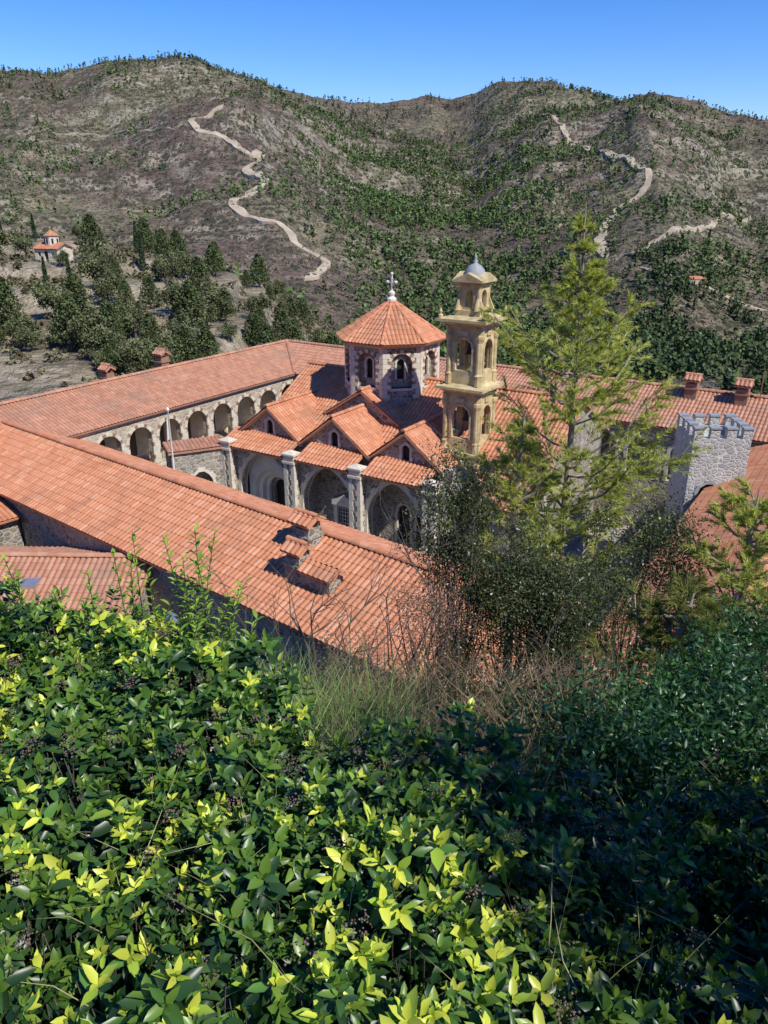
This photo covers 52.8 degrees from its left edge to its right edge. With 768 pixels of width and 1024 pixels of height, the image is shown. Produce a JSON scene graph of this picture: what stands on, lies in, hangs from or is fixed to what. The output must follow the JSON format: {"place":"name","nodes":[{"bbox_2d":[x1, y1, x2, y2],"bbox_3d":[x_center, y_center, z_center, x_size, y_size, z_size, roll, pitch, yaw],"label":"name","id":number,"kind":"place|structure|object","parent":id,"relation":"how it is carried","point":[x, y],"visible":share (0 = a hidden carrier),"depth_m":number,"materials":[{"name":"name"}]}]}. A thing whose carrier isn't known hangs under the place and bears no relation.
{"place":"outdoors","nodes":[
{"label":"outdoors","id":0,"kind":"place"},
{"bbox_2d":[52,127,175,136],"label":"terrace track","id":1,"kind":"structure","parent":0,"point":[113,133],"depth_m":786.56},
{"bbox_2d":[188,104,330,280],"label":"dirt track","id":2,"kind":"structure","parent":0,"point":[249,173],"depth_m":585.78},
{"bbox_2d":[0,57,767,1022],"bbox_3d":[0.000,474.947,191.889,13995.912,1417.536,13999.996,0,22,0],"label":"hillside terrain","id":3,"kind":"structure","parent":0,"point":[184,161],"depth_m":670.81,"materials":[{"name":"soil"}]},
{"bbox_2d":[0,228,11,252],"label":"olive tree","id":4,"kind":"object","parent":3,"relation":"on","point":[3,239],"visible":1,"depth_m":138.06,"materials":[{"name":"green plant"}]},
{"bbox_2d":[0,499,23,546],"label":"service wing","id":5,"kind":"structure","parent":3,"relation":"on","point":[10,532],"depth_m":38.56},
{"bbox_2d":[0,276,26,334],"label":"pine tree","id":6,"kind":"object","parent":3,"relation":"on","point":[6,299],"visible":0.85,"depth_m":99.62,"materials":[{"name":"green plant"}]},
{"bbox_2d":[7,228,34,258],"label":"olive tree","id":7,"kind":"object","parent":3,"relation":"on","point":[21,241],"visible":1,"depth_m":141.28,"materials":[{"name":"green plant"}]},
{"bbox_2d":[1,312,44,347],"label":"olive tree","id":8,"kind":"object","parent":3,"relation":"on","point":[11,327],"visible":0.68,"depth_m":96.06,"materials":[{"name":"green plant"}]},
{"bbox_2d":[12,325,44,351],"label":"olive tree","id":9,"kind":"object","parent":3,"relation":"on","point":[24,336],"visible":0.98,"depth_m":94.61,"materials":[{"name":"green plant"}]},
{"bbox_2d":[27,277,61,318],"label":"olive tree","id":10,"kind":"object","parent":3,"relation":"on","point":[42,294],"visible":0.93,"depth_m":103.83,"materials":[{"name":"green plant"}]},
{"bbox_2d":[32,230,73,261],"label":"hilltop chapel","id":11,"kind":"structure","parent":3,"relation":"on","point":[48,245],"depth_m":139.00,"materials":[{"name":"paint"}]},
{"bbox_2d":[50,248,69,267],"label":"olive tree","id":12,"kind":"object","parent":3,"relation":"on","point":[60,257],"visible":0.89,"depth_m":133.06,"materials":[{"name":"green plant"}]},
{"bbox_2d":[49,292,84,349],"label":"pine tree","id":13,"kind":"object","parent":3,"relation":"on","point":[67,302],"visible":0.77,"depth_m":94.69,"materials":[{"name":"green plant"}]},
{"bbox_2d":[0,546,150,652],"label":"tiled outbuilding","id":14,"kind":"structure","parent":3,"relation":"on","point":[43,570],"depth_m":31.94,"materials":[{"name":"tile"}]},
{"bbox_2d":[62,272,96,317],"label":"pine tree","id":15,"kind":"object","parent":3,"relation":"on","point":[73,284],"visible":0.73,"depth_m":102.06,"materials":[{"name":"green plant"}]},
{"bbox_2d":[64,305,116,350],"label":"olive tree","id":16,"kind":"object","parent":3,"relation":"on","point":[79,326],"visible":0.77,"depth_m":93.27,"materials":[{"name":"green plant"}]},
{"bbox_2d":[76,213,109,255],"label":"pine tree","id":17,"kind":"object","parent":3,"relation":"on","point":[89,227],"visible":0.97,"depth_m":140.51,"materials":[{"name":"green plant"}]},
{"bbox_2d":[71,249,119,282],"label":"olive tree","id":18,"kind":"object","parent":3,"relation":"on","point":[98,268],"visible":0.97,"depth_m":118.06,"materials":[{"name":"green plant"}]},
{"bbox_2d":[80,324,121,355],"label":"olive tree","id":19,"kind":"object","parent":3,"relation":"on","point":[92,342],"visible":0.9,"depth_m":89.26,"materials":[{"name":"green plant"}]},
{"bbox_2d":[91,247,114,269],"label":"olive tree","id":20,"kind":"object","parent":3,"relation":"on","point":[102,253],"visible":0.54,"depth_m":134.75,"materials":[{"name":"green plant"}]},
{"bbox_2d":[87,270,120,300],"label":"olive tree","id":21,"kind":"object","parent":3,"relation":"on","point":[106,289],"visible":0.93,"depth_m":116.07,"materials":[{"name":"green plant"}]},
{"bbox_2d":[98,345,123,376],"label":"pine tree","id":22,"kind":"object","parent":3,"relation":"on","point":[108,350],"visible":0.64,"depth_m":85.55,"materials":[{"name":"green plant"}]},
{"bbox_2d":[98,299,127,340],"label":"pine tree","id":23,"kind":"object","parent":3,"relation":"on","point":[106,310],"visible":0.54,"depth_m":98.22,"materials":[{"name":"green plant"}]},
{"bbox_2d":[110,257,125,279],"label":"pine tree","id":24,"kind":"object","parent":3,"relation":"on","point":[118,266],"visible":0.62,"depth_m":123.55,"materials":[{"name":"green plant"}]},
{"bbox_2d":[112,299,133,334],"label":"pine tree","id":25,"kind":"object","parent":3,"relation":"on","point":[119,304],"visible":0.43,"depth_m":102.15,"materials":[{"name":"green plant"}]},
{"bbox_2d":[116,279,136,305],"label":"pine tree","id":26,"kind":"object","parent":3,"relation":"on","point":[124,286],"visible":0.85,"depth_m":113.69,"materials":[{"name":"green plant"}]},
{"bbox_2d":[111,336,147,373],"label":"olive tree","id":27,"kind":"object","parent":3,"relation":"on","point":[130,354],"visible":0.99,"depth_m":85.35,"materials":[{"name":"green plant"}]},
{"bbox_2d":[115,300,148,339],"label":"olive tree","id":28,"kind":"object","parent":3,"relation":"on","point":[135,317],"visible":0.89,"depth_m":102.86,"materials":[{"name":"green plant"}]},
{"bbox_2d":[138,234,145,270],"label":"cypress tree","id":29,"kind":"object","parent":3,"relation":"on","point":[141,258],"visible":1,"depth_m":137.06,"materials":[{"name":"green plant"}]},
{"bbox_2d":[133,218,153,249],"label":"pine tree","id":30,"kind":"object","parent":3,"relation":"on","point":[141,224],"visible":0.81,"depth_m":160.44,"materials":[{"name":"green plant"}]},
{"bbox_2d":[0,339,294,466],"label":"arcaded cloister wing","id":31,"kind":"structure","parent":3,"relation":"on","point":[225,394],"depth_m":53.53,"materials":[{"name":"tile"}]},
{"bbox_2d":[99,415,248,461],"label":"doors and railings","id":32,"kind":"structure","parent":31,"relation":"in","point":[133,446],"depth_m":54.84,"materials":[{"name":"brown wood"}]},
{"bbox_2d":[137,274,161,306],"label":"pine tree","id":33,"kind":"object","parent":3,"relation":"on","point":[148,285],"visible":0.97,"depth_m":114.63,"materials":[{"name":"green plant"}]},
{"bbox_2d":[138,312,163,347],"label":"pine tree","id":34,"kind":"object","parent":3,"relation":"on","point":[149,323],"visible":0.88,"depth_m":94.64,"materials":[{"name":"green plant"}]},
{"bbox_2d":[139,337,185,369],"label":"olive tree","id":35,"kind":"object","parent":3,"relation":"on","point":[173,356],"visible":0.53,"depth_m":85.70,"materials":[{"name":"green plant"}]},
{"bbox_2d":[152,228,174,255],"label":"pine tree","id":36,"kind":"object","parent":3,"relation":"on","point":[161,242],"visible":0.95,"depth_m":150.28,"materials":[{"name":"green plant"}]},
{"bbox_2d":[141,330,187,366],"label":"olive tree","id":37,"kind":"object","parent":3,"relation":"on","point":[165,339],"visible":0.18,"depth_m":87.99,"materials":[{"name":"green plant"}]},
{"bbox_2d":[149,254,180,284],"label":"olive tree","id":38,"kind":"object","parent":3,"relation":"on","point":[159,266],"visible":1,"depth_m":129.07,"materials":[{"name":"green plant"}]},
{"bbox_2d":[153,275,184,316],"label":"olive tree","id":39,"kind":"object","parent":3,"relation":"on","point":[167,293],"visible":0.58,"depth_m":108.51,"materials":[{"name":"green plant"}]},
{"bbox_2d":[0,232,339,386],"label":"knoll scrub","id":40,"kind":"object","parent":3,"relation":"on","point":[58,282],"visible":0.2,"depth_m":129.81,"materials":[{"name":"green plant"}]},
{"bbox_2d":[159,317,181,335],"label":"olive tree","id":41,"kind":"object","parent":3,"relation":"on","point":[174,325],"visible":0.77,"depth_m":102.17,"materials":[{"name":"green plant"}]},
{"bbox_2d":[168,229,188,254],"label":"pine tree","id":42,"kind":"object","parent":3,"relation":"on","point":[176,239],"visible":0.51,"depth_m":154.86,"materials":[{"name":"green plant"}]},
{"bbox_2d":[166,251,192,280],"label":"olive tree","id":43,"kind":"object","parent":3,"relation":"on","point":[184,261],"visible":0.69,"depth_m":135.80,"materials":[{"name":"green plant"}]},
{"bbox_2d":[172,325,203,362],"label":"pine tree","id":44,"kind":"object","parent":3,"relation":"on","point":[188,339],"visible":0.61,"depth_m":87.23,"materials":[{"name":"green plant"}]},
{"bbox_2d":[169,279,210,331],"label":"pine tree","id":45,"kind":"object","parent":3,"relation":"on","point":[189,292],"visible":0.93,"depth_m":106.35,"materials":[{"name":"green plant"}]},
{"bbox_2d":[185,256,214,296],"label":"pine tree","id":46,"kind":"object","parent":3,"relation":"on","point":[196,263],"visible":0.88,"depth_m":125.57,"materials":[{"name":"green plant"}]},
{"bbox_2d":[193,325,220,357],"label":"pine tree","id":47,"kind":"object","parent":3,"relation":"on","point":[206,343],"visible":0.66,"depth_m":93.65,"materials":[{"name":"green plant"}]},
{"bbox_2d":[197,298,221,326],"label":"olive tree","id":48,"kind":"object","parent":3,"relation":"on","point":[212,311],"visible":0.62,"depth_m":112.40,"materials":[{"name":"green plant"}]},
{"bbox_2d":[202,244,223,276],"label":"pine tree","id":49,"kind":"object","parent":3,"relation":"on","point":[212,254],"visible":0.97,"depth_m":158.79,"materials":[{"name":"green plant"}]},
{"bbox_2d":[205,241,226,275],"label":"pine tree","id":50,"kind":"object","parent":3,"relation":"on","point":[214,243],"visible":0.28,"depth_m":162.80,"materials":[{"name":"green plant"}]},
{"bbox_2d":[197,282,235,321],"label":"olive tree","id":51,"kind":"object","parent":3,"relation":"on","point":[208,294],"visible":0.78,"depth_m":117.85,"materials":[{"name":"green plant"}]},
{"bbox_2d":[216,289,236,321],"label":"pine tree","id":52,"kind":"object","parent":3,"relation":"on","point":[224,292],"visible":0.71,"depth_m":118.37,"materials":[{"name":"green plant"}]},
{"bbox_2d":[215,320,238,343],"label":"olive tree","id":53,"kind":"object","parent":3,"relation":"on","point":[230,329],"visible":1,"depth_m":106.58,"materials":[{"name":"green plant"}]},
{"bbox_2d":[241,270,252,287],"label":"pine tree","id":54,"kind":"object","parent":3,"relation":"on","point":[246,276],"visible":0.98,"depth_m":162.70,"materials":[{"name":"green plant"}]},
{"bbox_2d":[242,312,257,345],"label":"pine tree","id":55,"kind":"object","parent":3,"relation":"on","point":[249,317],"visible":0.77,"depth_m":111.70,"materials":[{"name":"green plant"}]},
{"bbox_2d":[247,313,264,342],"label":"pine tree","id":56,"kind":"object","parent":3,"relation":"on","point":[258,319],"visible":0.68,"depth_m":111.16,"materials":[{"name":"green plant"}]},
{"bbox_2d":[242,290,275,313],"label":"olive tree","id":57,"kind":"object","parent":3,"relation":"on","point":[251,305],"visible":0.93,"depth_m":121.64,"materials":[{"name":"green plant"}]},
{"bbox_2d":[249,253,270,286],"label":"pine tree","id":58,"kind":"object","parent":3,"relation":"on","point":[258,261],"visible":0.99,"depth_m":164.81,"materials":[{"name":"green plant"}]},
{"bbox_2d":[258,325,279,344],"label":"pine tree","id":59,"kind":"object","parent":3,"relation":"on","point":[268,329],"visible":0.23,"depth_m":97.76,"materials":[{"name":"green plant"}]},
{"bbox_2d":[264,277,287,299],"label":"olive tree","id":60,"kind":"object","parent":3,"relation":"on","point":[278,287],"visible":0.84,"depth_m":164.26,"materials":[{"name":"green plant"}]},
{"bbox_2d":[271,307,296,340],"label":"pine tree","id":61,"kind":"object","parent":3,"relation":"on","point":[281,322],"visible":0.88,"depth_m":112.88,"materials":[{"name":"green plant"}]},
{"bbox_2d":[275,292,299,316],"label":"olive tree","id":62,"kind":"object","parent":3,"relation":"on","point":[289,297],"visible":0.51,"depth_m":155.52,"materials":[{"name":"green plant"}]},
{"bbox_2d":[0,418,581,700],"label":"front dormitory wing","id":63,"kind":"structure","parent":3,"relation":"on","point":[57,490],"depth_m":31.49,"materials":[{"name":"tile"}]},
{"bbox_2d":[285,318,305,340],"label":"pine tree","id":64,"kind":"object","parent":3,"relation":"on","point":[295,327],"visible":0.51,"depth_m":113.94,"materials":[{"name":"green plant"}]},
{"bbox_2d":[294,298,312,324],"label":"pine tree","id":65,"kind":"object","parent":3,"relation":"on","point":[302,307],"visible":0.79,"depth_m":158.89,"materials":[{"name":"green plant"}]},
{"bbox_2d":[308,326,341,342],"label":"olive tree","id":66,"kind":"object","parent":3,"relation":"on","point":[317,336],"visible":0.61,"depth_m":126.35,"materials":[{"name":"green plant"}]},
{"bbox_2d":[323,332,341,344],"label":"pine tree","id":67,"kind":"object","parent":3,"relation":"on","point":[330,338],"visible":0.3,"depth_m":115.73,"materials":[{"name":"green plant"}]},
{"bbox_2d":[175,605,510,860],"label":"green grass","id":68,"kind":"structure","parent":3,"relation":"on","point":[329,711],"depth_m":5.50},
{"bbox_2d":[294,611,435,709],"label":"brown leaved shrub","id":69,"kind":"object","parent":3,"relation":"on","point":[333,656],"visible":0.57,"depth_m":7.95,"materials":[{"name":"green plant"}]},
{"bbox_2d":[0,575,767,1023],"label":"viburnum hedge","id":70,"kind":"object","parent":3,"relation":"on","point":[76,747],"visible":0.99,"depth_m":2.91,"materials":[{"name":"green plant"}]},
{"bbox_2d":[0,523,555,823],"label":"laurel shoots","id":71,"kind":"object","parent":70,"relation":"attached to","point":[194,625],"visible":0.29,"depth_m":4.33,"materials":[{"name":"green plant"}]},
{"bbox_2d":[11,640,754,1019],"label":"hedge grass stems","id":72,"kind":"object","parent":70,"relation":"on","point":[405,888],"visible":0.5,"depth_m":2.82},
{"bbox_2d":[0,50,767,389],"bbox_3d":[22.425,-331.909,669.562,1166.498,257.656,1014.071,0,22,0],"label":"distant pine forest","id":73,"kind":"object","parent":3,"relation":"on","point":[418,208],"visible":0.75,"depth_m":645.40,"materials":[{"name":"green plant"}]},
{"bbox_2d":[0,56,767,393],"bbox_3d":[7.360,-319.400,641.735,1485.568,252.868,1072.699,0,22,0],"label":"distant shrubs","id":74,"kind":"object","parent":3,"relation":"on","point":[382,206],"visible":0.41,"depth_m":630.16,"materials":[{"name":"green plant"}]},
{"bbox_2d":[0,49,767,180],"bbox_3d":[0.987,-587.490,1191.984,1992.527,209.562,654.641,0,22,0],"label":"ridge trees","id":75,"kind":"object","parent":3,"relation":"on","point":[209,65],"visible":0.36,"depth_m":1078.53,"materials":[{"name":"green plant"}]},
{"bbox_2d":[0,57,767,389],"bbox_3d":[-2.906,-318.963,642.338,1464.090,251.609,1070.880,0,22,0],"label":"distant dry scrub","id":76,"kind":"object","parent":3,"relation":"on","point":[376,221],"visible":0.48,"depth_m":629.79,"materials":[{"name":"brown plant"}]},
{"bbox_2d":[322,670,490,745],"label":"brown leaved shrub","id":77,"kind":"object","parent":3,"relation":"on","point":[428,711],"visible":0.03,"depth_m":6.30,"materials":[{"name":"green plant"}]},
{"bbox_2d":[193,396,632,730],"bbox_3d":[0.370,0.609,8.338,3.585,3.026,5.946,2,22,5],"label":"bare branch shrub","id":78,"kind":"object","parent":3,"relation":"on","point":[314,656],"visible":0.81,"depth_m":6.56,"materials":[{"name":"brown plant"}]},
{"bbox_2d":[306,691,530,821],"bbox_3d":[0.124,1.811,5.113,1.715,1.086,1.456,0,22,0],"label":"green shrub","id":79,"kind":"object","parent":3,"relation":"on","point":[394,728],"visible":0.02,"depth_m":5.22,"materials":[{"name":"green plant"}]},
{"bbox_2d":[370,557,497,705],"bbox_3d":[0.420,1.466,8.382,1.355,2.034,1.305,-13,26,-30],"label":"brown leaved shrub","id":80,"kind":"object","parent":3,"relation":"on","point":[439,648],"visible":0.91,"depth_m":8.28,"materials":[{"name":"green plant"}]},
{"bbox_2d":[358,638,525,729],"bbox_3d":[0.500,1.825,7.088,1.472,1.245,1.452,-13,25,-29],"label":"shrub","id":81,"kind":"object","parent":3,"relation":"on","point":[449,675],"visible":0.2,"depth_m":7.02,"materials":[{"name":"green plant"}]},
{"bbox_2d":[396,428,517,689],"bbox_3d":[0.923,0.996,10.387,1.643,4.281,1.580,0,22,0],"label":"evergreen oak sapling","id":82,"kind":"object","parent":3,"relation":"on","point":[472,539],"visible":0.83,"depth_m":9.97,"materials":[{"name":"green plant"}]},
{"bbox_2d":[430,631,601,716],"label":"brown leaved shrub","id":83,"kind":"object","parent":3,"relation":"on","point":[535,678],"visible":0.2,"depth_m":7.38,"materials":[{"name":"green plant"}]},
{"bbox_2d":[437,502,595,698],"bbox_3d":[1.755,1.411,10.247,1.980,3.424,1.757,10,24,22],"label":"evergreen oak sapling","id":84,"kind":"object","parent":3,"relation":"on","point":[514,587],"visible":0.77,"depth_m":9.93,"materials":[{"name":"green plant"}]},
{"bbox_2d":[440,410,609,686],"bbox_3d":[2.156,0.986,12.778,2.849,5.403,2.890,0,22,0],"label":"young pine tree","id":85,"kind":"object","parent":3,"relation":"on","point":[552,479],"visible":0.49,"depth_m":12.20,"materials":[{"name":"green plant"}]},
{"bbox_2d":[285,339,767,531],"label":"cloister wing","id":86,"kind":"structure","parent":3,"relation":"on","point":[743,403],"depth_m":49.49,"materials":[{"name":"tile"}]},
{"bbox_2d":[448,693,611,781],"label":"brown leaved shrub","id":87,"kind":"object","parent":3,"relation":"on","point":[517,710],"visible":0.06,"depth_m":5.78,"materials":[{"name":"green plant"}]},
{"bbox_2d":[470,660,637,782],"bbox_3d":[1.260,1.802,5.937,1.389,1.275,1.640,0,22,0],"label":"dark laurel shrub","id":88,"kind":"object","parent":3,"relation":"on","point":[518,706],"visible":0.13,"depth_m":6.01,"materials":[{"name":"green plant"}]},
{"bbox_2d":[483,526,656,688],"bbox_3d":[2.535,1.558,9.987,2.332,2.738,2.145,-7,23,-16],"label":"evergreen oak sapling","id":89,"kind":"object","parent":3,"relation":"on","point":[572,627],"visible":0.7,"depth_m":9.71,"materials":[{"name":"green plant"}]},
{"bbox_2d":[476,203,714,693],"bbox_3d":[3.016,-0.456,12.945,3.482,8.753,4.109,-9,24,-21],"label":"young pine tree","id":90,"kind":"object","parent":3,"relation":"on","point":[569,403],"visible":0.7,"depth_m":11.93,"materials":[{"name":"green plant"}]},
{"bbox_2d":[506,635,729,846],"bbox_3d":[1.339,1.500,4.512,1.309,1.273,1.431,8,23,18],"label":"dark laurel shrub","id":91,"kind":"object","parent":3,"relation":"on","point":[652,756],"visible":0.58,"depth_m":4.40,"materials":[{"name":"green plant"}]},
{"bbox_2d":[539,634,726,742],"bbox_3d":[2.091,1.784,6.505,1.592,1.540,1.586,0,22,0],"label":"dark laurel shrub","id":92,"kind":"object","parent":3,"relation":"on","point":[586,672],"visible":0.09,"depth_m":6.64,"materials":[{"name":"green plant"}]},
{"bbox_2d":[563,484,724,679],"bbox_3d":[3.425,1.403,10.866,2.416,3.717,1.960,0,22,0],"label":"evergreen oak sapling","id":93,"kind":"object","parent":3,"relation":"on","point":[647,539],"visible":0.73,"depth_m":10.53,"materials":[{"name":"green plant"}]},
{"bbox_2d":[528,655,760,800],"bbox_3d":[1.773,1.659,5.233,1.590,1.380,1.568,0,22,0],"label":"dark laurel shrub","id":94,"kind":"object","parent":3,"relation":"on","point":[616,696],"visible":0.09,"depth_m":5.37,"materials":[{"name":"green plant"}]},
{"bbox_2d":[560,568,734,698],"bbox_3d":[2.996,1.608,8.713,2.038,2.093,1.479,9,24,21],"label":"young pine tree","id":95,"kind":"object","parent":3,"relation":"on","point":[654,620],"visible":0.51,"depth_m":8.48,"materials":[{"name":"green plant"}]},
{"bbox_2d":[553,234,767,394],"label":"dark pine wood","id":96,"kind":"object","parent":3,"relation":"on","point":[694,359],"visible":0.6,"depth_m":401.32,"materials":[{"name":"green plant"}]},
{"bbox_2d":[570,444,767,688],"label":"cloister wing","id":97,"kind":"structure","parent":3,"relation":"on","point":[756,474],"depth_m":33.84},
{"bbox_2d":[624,612,767,789],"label":"dark laurel shrub","id":98,"kind":"object","parent":3,"relation":"on","point":[741,672],"visible":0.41,"depth_m":5.41,"materials":[{"name":"green plant"}]},
{"bbox_2d":[626,585,767,686],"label":"evergreen oak sapling","id":99,"kind":"object","parent":3,"relation":"on","point":[753,608],"visible":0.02,"depth_m":9.67,"materials":[{"name":"green plant"}]},
{"bbox_2d":[627,596,767,744],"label":"dark laurel shrub","id":100,"kind":"object","parent":3,"relation":"on","point":[726,636],"visible":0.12,"depth_m":6.72,"materials":[{"name":"green plant"}]},
{"bbox_2d":[630,628,767,724],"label":"dark laurel shrub","id":101,"kind":"object","parent":3,"relation":"on","point":[664,664],"visible":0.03,"depth_m":7.87,"materials":[{"name":"green plant"}]},
{"bbox_2d":[638,652,767,832],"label":"dark laurel shrub","id":102,"kind":"object","parent":3,"relation":"on","point":[742,766],"visible":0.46,"depth_m":4.61,"materials":[{"name":"green plant"}]},
{"bbox_2d":[657,473,767,655],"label":"young pine tree","id":103,"kind":"object","parent":3,"relation":"on","point":[751,517],"visible":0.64,"depth_m":10.09,"materials":[{"name":"green plant"}]},
{"bbox_2d":[665,582,767,684],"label":"dark laurel shrub","id":104,"kind":"object","parent":3,"relation":"on","point":[754,632],"visible":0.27,"depth_m":8.35,"materials":[{"name":"green plant"}]},
{"bbox_2d":[0,0,767,119],"label":"sky","id":105,"kind":"structure","parent":0,"point":[714,51],"materials":[{"name":"blue"}]},
{"bbox_2d":[190,621,714,857],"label":"dry grass","id":106,"kind":"structure","parent":0,"point":[491,710],"depth_m":6.29,"materials":[{"name":"plant"}]},
{"bbox_2d":[532,114,651,262],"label":"dirt track","id":107,"kind":"structure","parent":0,"point":[642,191],"depth_m":668.92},
{"bbox_2d":[561,521,658,662],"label":"courtyard paving","id":108,"kind":"structure","parent":0,"point":[576,548],"depth_m":47.90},
{"bbox_2d":[166,407,174,468],"bbox_3d":[-12.200,-1.656,45.276,0.600,9.150,0.571,0,22,0],"label":"flagpole","id":109,"kind":"object","parent":108,"relation":"on","point":[168,428],"visible":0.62,"depth_m":44.10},
{"bbox_2d":[162,435,223,484],"bbox_3d":[-11.904,-1.698,49.599,3.700,5.988,2.210,-10,24,-24],"label":"stone porch","id":110,"kind":"object","parent":108,"relation":"on","point":[200,457],"visible":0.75,"depth_m":48.26,"materials":[{"name":"beige stone"}]},
{"bbox_2d":[218,272,608,576],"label":"byzantine church","id":111,"kind":"structure","parent":108,"relation":"on","point":[315,437],"depth_m":46.60,"materials":[{"name":"tile"}]},
{"bbox_2d":[269,358,420,540],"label":"dark windows","id":112,"kind":"structure","parent":111,"relation":"in","point":[400,363],"depth_m":47.27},
{"bbox_2d":[434,254,506,562],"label":"bell tower","id":113,"kind":"structure","parent":108,"relation":"on","point":[468,383],"depth_m":41.68,"materials":[{"name":"stone"}]},
{"bbox_2d":[663,413,755,537],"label":"crenellated stone tower","id":114,"kind":"structure","parent":108,"relation":"on","point":[730,438],"depth_m":39.34,"materials":[{"name":"stone"}]},
{"bbox_2d":[622,212,750,255],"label":"dirt track","id":115,"kind":"structure","parent":0,"point":[712,224],"depth_m":537.49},
{"bbox_2d":[639,267,767,310],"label":"dirt track","id":116,"kind":"structure","parent":0,"point":[717,291],"depth_m":454.79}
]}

